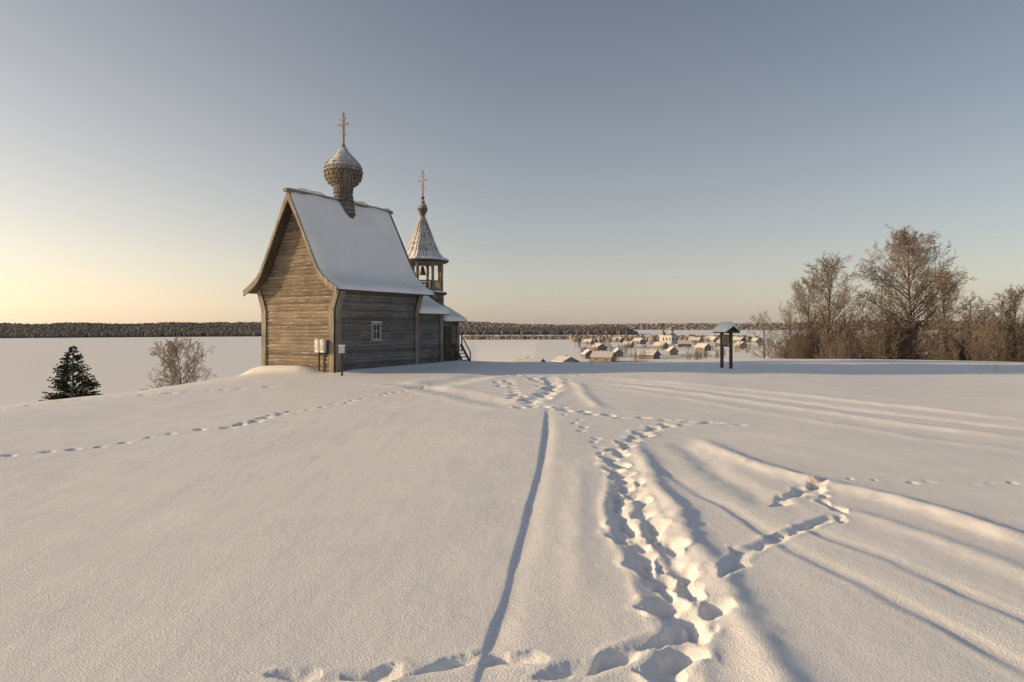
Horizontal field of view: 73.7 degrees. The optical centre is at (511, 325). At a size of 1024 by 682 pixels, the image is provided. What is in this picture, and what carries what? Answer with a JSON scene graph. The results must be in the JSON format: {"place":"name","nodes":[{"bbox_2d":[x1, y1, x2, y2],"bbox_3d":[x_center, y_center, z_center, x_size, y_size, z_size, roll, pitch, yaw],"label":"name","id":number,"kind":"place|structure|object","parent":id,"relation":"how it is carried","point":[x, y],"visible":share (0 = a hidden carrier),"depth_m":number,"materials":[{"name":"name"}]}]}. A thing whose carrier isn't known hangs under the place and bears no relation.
{"place":"outdoors","nodes":[
{"label":"outdoors","id":0,"kind":"place"},
{"bbox_2d":[0,322,260,337],"bbox_3d":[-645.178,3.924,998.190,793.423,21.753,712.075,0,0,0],"label":"forest hill","id":1,"kind":"structure","parent":0,"point":[100,329],"depth_m":893.62,"materials":[{"name":"plant"}]},
{"bbox_2d":[0,330,1023,681],"bbox_3d":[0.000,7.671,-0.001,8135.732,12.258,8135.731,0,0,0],"label":"snow ground","id":2,"kind":"structure","parent":0,"point":[492,510],"depth_m":6.43,"materials":[{"name":"white snow"}]},
{"bbox_2d":[39,346,104,400],"bbox_3d":[-24.461,4.108,38.023,5.101,6.163,4.903,0,0,0],"label":"spruce tree","id":3,"kind":"object","parent":2,"relation":"on","point":[62,384],"visible":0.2,"depth_m":37.75,"materials":[{"name":"green plant"}]},
{"bbox_2d":[139,335,215,390],"bbox_3d":[-19.327,3.395,39.826,4.245,5.806,3.836,0,0,-29],"label":"frosted tree","id":4,"kind":"object","parent":2,"relation":"on","point":[171,359],"visible":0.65,"depth_m":39.57,"materials":[{"name":"brown plant"}]},
{"bbox_2d":[315,339,327,371],"bbox_3d":[-7.323,1.170,26.107,0.600,1.360,0.229,0,0,30],"label":"electric meter box","id":5,"kind":"object","parent":2,"relation":"on","point":[321,345],"visible":0.95,"depth_m":26.06,"materials":[{"name":"white paint"}]},
{"bbox_2d":[338,345,344,375],"bbox_3d":[-6.150,1.292,24.655,0.240,1.220,0.150,0,0,0],"label":"utility post","id":6,"kind":"object","parent":2,"relation":"on","point":[341,349],"visible":0.88,"depth_m":24.66,"materials":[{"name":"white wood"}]},
{"bbox_2d":[243,112,470,372],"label":"wooden chapel","id":7,"kind":"structure","parent":2,"relation":"on","point":[337,269],"depth_m":27.78,"materials":[{"name":"brown wood"}]},
{"bbox_2d":[370,321,382,340],"bbox_3d":[-5.532,0.214,27.880,0.155,0.793,0.621,0,0,30],"label":"window","id":8,"kind":"structure","parent":7,"relation":"in","point":[375,326],"depth_m":27.86,"materials":[{"name":"paint"}]},
{"bbox_2d":[463,335,589,339],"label":"lake shrubs","id":9,"kind":"object","parent":2,"relation":"on","point":[489,337],"visible":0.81,"depth_m":699.16,"materials":[{"name":"brown plant"}]},
{"bbox_2d":[513,357,545,361],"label":"village house","id":10,"kind":"structure","parent":2,"relation":"on","point":[527,359],"depth_m":185.02,"materials":[{"name":"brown wood"}]},
{"bbox_2d":[551,355,579,361],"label":"village house","id":11,"kind":"structure","parent":2,"relation":"on","point":[565,358],"depth_m":196.18,"materials":[{"name":"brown wood"}]},
{"bbox_2d":[581,348,591,358],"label":"village house","id":12,"kind":"structure","parent":2,"relation":"on","point":[585,353],"depth_m":247.64,"materials":[{"name":"brown wood"}]},
{"bbox_2d":[582,338,594,343],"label":"village house","id":13,"kind":"structure","parent":2,"relation":"on","point":[591,341],"depth_m":448.55,"materials":[{"name":"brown wood"}]},
{"bbox_2d":[592,343,607,350],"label":"village house","id":14,"kind":"structure","parent":2,"relation":"on","point":[600,346],"depth_m":327.12,"materials":[{"name":"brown wood"}]},
{"bbox_2d":[590,350,616,361],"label":"village house","id":15,"kind":"structure","parent":2,"relation":"on","point":[602,356],"depth_m":223.16,"materials":[{"name":"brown wood"}]},
{"bbox_2d":[613,347,623,356],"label":"village house","id":16,"kind":"structure","parent":2,"relation":"on","point":[618,350],"depth_m":259.44,"materials":[{"name":"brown wood"}]},
{"bbox_2d":[622,341,633,347],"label":"village house","id":17,"kind":"structure","parent":2,"relation":"on","point":[629,344],"depth_m":363.96,"materials":[{"name":"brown wood"}]},
{"bbox_2d":[632,337,645,343],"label":"village house","id":18,"kind":"structure","parent":2,"relation":"on","point":[638,340],"depth_m":437.28,"materials":[{"name":"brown wood"}]},
{"bbox_2d":[636,349,660,358],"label":"village house","id":19,"kind":"structure","parent":2,"relation":"on","point":[654,354],"depth_m":238.30,"materials":[{"name":"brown wood"}]},
{"bbox_2d":[582,346,718,361],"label":"village fence","id":20,"kind":"object","parent":2,"relation":"on","point":[676,356],"visible":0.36,"depth_m":245.00,"materials":[{"name":"brown wood"}]},
{"bbox_2d":[653,341,668,348],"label":"village house","id":21,"kind":"structure","parent":2,"relation":"on","point":[656,345],"depth_m":343.72,"materials":[{"name":"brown wood"}]},
{"bbox_2d":[569,333,760,342],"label":"village trees","id":22,"kind":"object","parent":2,"relation":"on","point":[596,338],"visible":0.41,"depth_m":541.91,"materials":[{"name":"brown plant"}]},
{"bbox_2d":[659,322,678,343],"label":"village church","id":23,"kind":"structure","parent":2,"relation":"on","point":[671,337],"depth_m":437.79,"materials":[{"name":"paint"}]},
{"bbox_2d":[666,346,678,354],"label":"village house","id":24,"kind":"structure","parent":2,"relation":"on","point":[671,350],"depth_m":267.82,"materials":[{"name":"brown wood"}]},
{"bbox_2d":[575,335,777,361],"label":"village shrubs","id":25,"kind":"object","parent":2,"relation":"on","point":[759,344],"visible":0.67,"depth_m":278.36,"materials":[{"name":"brown plant"}]},
{"bbox_2d":[677,340,691,346],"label":"village house","id":26,"kind":"structure","parent":2,"relation":"on","point":[682,343],"depth_m":368.36,"materials":[{"name":"brown wood"}]},
{"bbox_2d":[688,337,701,342],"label":"village house","id":27,"kind":"structure","parent":2,"relation":"on","point":[697,339],"depth_m":458.36,"materials":[{"name":"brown wood"}]},
{"bbox_2d":[694,343,711,350],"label":"village house","id":28,"kind":"structure","parent":2,"relation":"on","point":[703,346],"depth_m":307.94,"materials":[{"name":"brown wood"}]},
{"bbox_2d":[708,336,718,341],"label":"village house","id":29,"kind":"structure","parent":2,"relation":"on","point":[713,339],"depth_m":477.42,"materials":[{"name":"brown wood"}]},
{"bbox_2d":[712,322,740,368],"bbox_3d":[8.971,0.919,28.571,0.800,2.190,0.860,0,0,-24],"label":"information sign","id":30,"kind":"object","parent":2,"relation":"on","point":[722,328],"visible":0.98,"depth_m":28.39,"materials":[{"name":"brown wood"}]},
{"bbox_2d":[733,336,746,342],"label":"village house","id":31,"kind":"structure","parent":2,"relation":"on","point":[735,339],"depth_m":448.03,"materials":[{"name":"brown wood"}]},
{"bbox_2d":[733,341,747,348],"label":"village house","id":32,"kind":"structure","parent":2,"relation":"on","point":[743,344],"depth_m":327.31,"materials":[{"name":"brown wood"}]},
{"bbox_2d":[751,337,761,342],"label":"village house","id":33,"kind":"structure","parent":2,"relation":"on","point":[753,340],"depth_m":438.40,"materials":[{"name":"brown wood"}]},
{"bbox_2d":[743,310,784,358],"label":"bare tree","id":34,"kind":"object","parent":2,"relation":"on","point":[764,341],"visible":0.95,"depth_m":51.89,"materials":[{"name":"brown plant"}]},
{"bbox_2d":[772,300,804,358],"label":"bare tree","id":35,"kind":"object","parent":2,"relation":"on","point":[790,321],"visible":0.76,"depth_m":54.84,"materials":[{"name":"brown plant"}]},
{"bbox_2d":[784,274,831,340],"bbox_3d":[26.107,-0.180,60.120,4.203,9.140,4.013,0,0,31],"label":"bare tree","id":36,"kind":"object","parent":2,"relation":"on","point":[806,283],"visible":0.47,"depth_m":60.02,"materials":[{"name":"brown plant"}]},
{"bbox_2d":[794,251,866,349],"bbox_3d":[26.029,-1.011,55.740,5.469,10.192,5.728,0,0,33],"label":"bare tree","id":37,"kind":"object","parent":2,"relation":"on","point":[828,282],"visible":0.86,"depth_m":55.29,"materials":[{"name":"brown plant"}]},
{"bbox_2d":[830,296,867,356],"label":"bare tree","id":38,"kind":"object","parent":2,"relation":"on","point":[847,318],"visible":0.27,"depth_m":59.81,"materials":[{"name":"brown plant"}]},
{"bbox_2d":[847,291,880,358],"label":"bare tree","id":39,"kind":"object","parent":2,"relation":"on","point":[865,311],"visible":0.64,"depth_m":57.80,"materials":[{"name":"brown plant"}]},
{"bbox_2d":[853,285,907,354],"bbox_3d":[33.584,0.393,61.775,4.671,8.729,4.846,0,0,-42],"label":"bare tree","id":40,"kind":"object","parent":2,"relation":"on","point":[876,294],"visible":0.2,"depth_m":62.06,"materials":[{"name":"brown plant"}]},
{"bbox_2d":[770,309,1023,361],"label":"shrub thicket","id":41,"kind":"object","parent":2,"relation":"on","point":[984,348],"visible":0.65,"depth_m":52.31,"materials":[{"name":"brown plant"}]},
{"bbox_2d":[849,224,976,359],"bbox_3d":[31.561,-2.068,54.085,8.910,12.312,8.552,0,0,21],"label":"bare tree","id":42,"kind":"object","parent":2,"relation":"on","point":[900,244],"visible":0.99,"depth_m":53.56,"materials":[{"name":"brown plant"}]},
{"bbox_2d":[916,267,974,359],"bbox_3d":[40.527,-0.299,64.266,5.215,10.690,5.462,0,0,41],"label":"bare tree","id":43,"kind":"object","parent":2,"relation":"on","point":[944,323],"visible":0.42,"depth_m":63.95,"materials":[{"name":"brown plant"}]},
{"bbox_2d":[949,294,986,360],"bbox_3d":[38.253,0.869,56.761,3.923,7.068,3.782,0,0,-9],"label":"bare tree","id":44,"kind":"object","parent":2,"relation":"on","point":[965,313],"visible":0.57,"depth_m":56.74,"materials":[{"name":"brown plant"}]},
{"bbox_2d":[956,297,1003,342],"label":"bare tree","id":45,"kind":"object","parent":2,"relation":"on","point":[984,309],"visible":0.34,"depth_m":60.12,"materials":[{"name":"brown plant"}]},
{"bbox_2d":[983,300,1022,359],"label":"bare tree","id":46,"kind":"object","parent":2,"relation":"on","point":[1007,315],"visible":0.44,"depth_m":55.72,"materials":[{"name":"brown plant"}]},
{"bbox_2d":[985,283,1023,344],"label":"bare tree","id":47,"kind":"object","parent":2,"relation":"on","point":[1011,300],"visible":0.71,"depth_m":57.78,"materials":[{"name":"brown plant"}]},
{"bbox_2d":[0,319,1023,330],"bbox_3d":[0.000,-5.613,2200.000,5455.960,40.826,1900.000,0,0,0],"label":"forest hill","id":48,"kind":"structure","parent":0,"point":[658,326],"depth_m":2568.64,"materials":[{"name":"plant"}]},
{"bbox_2d":[0,0,1023,324],"label":"sky","id":49,"kind":"structure","parent":0,"point":[584,162],"materials":[{"name":"blue"}]},
{"bbox_2d":[460,326,637,334],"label":"forest peninsula","id":50,"kind":"object","parent":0,"point":[618,330],"visible":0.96,"depth_m":1066.51},
{"bbox_2d":[807,474,817,489],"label":"dry grass","id":51,"kind":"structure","parent":0,"point":[812,482],"depth_m":7.65,"materials":[{"name":"brown plant"}]}
]}

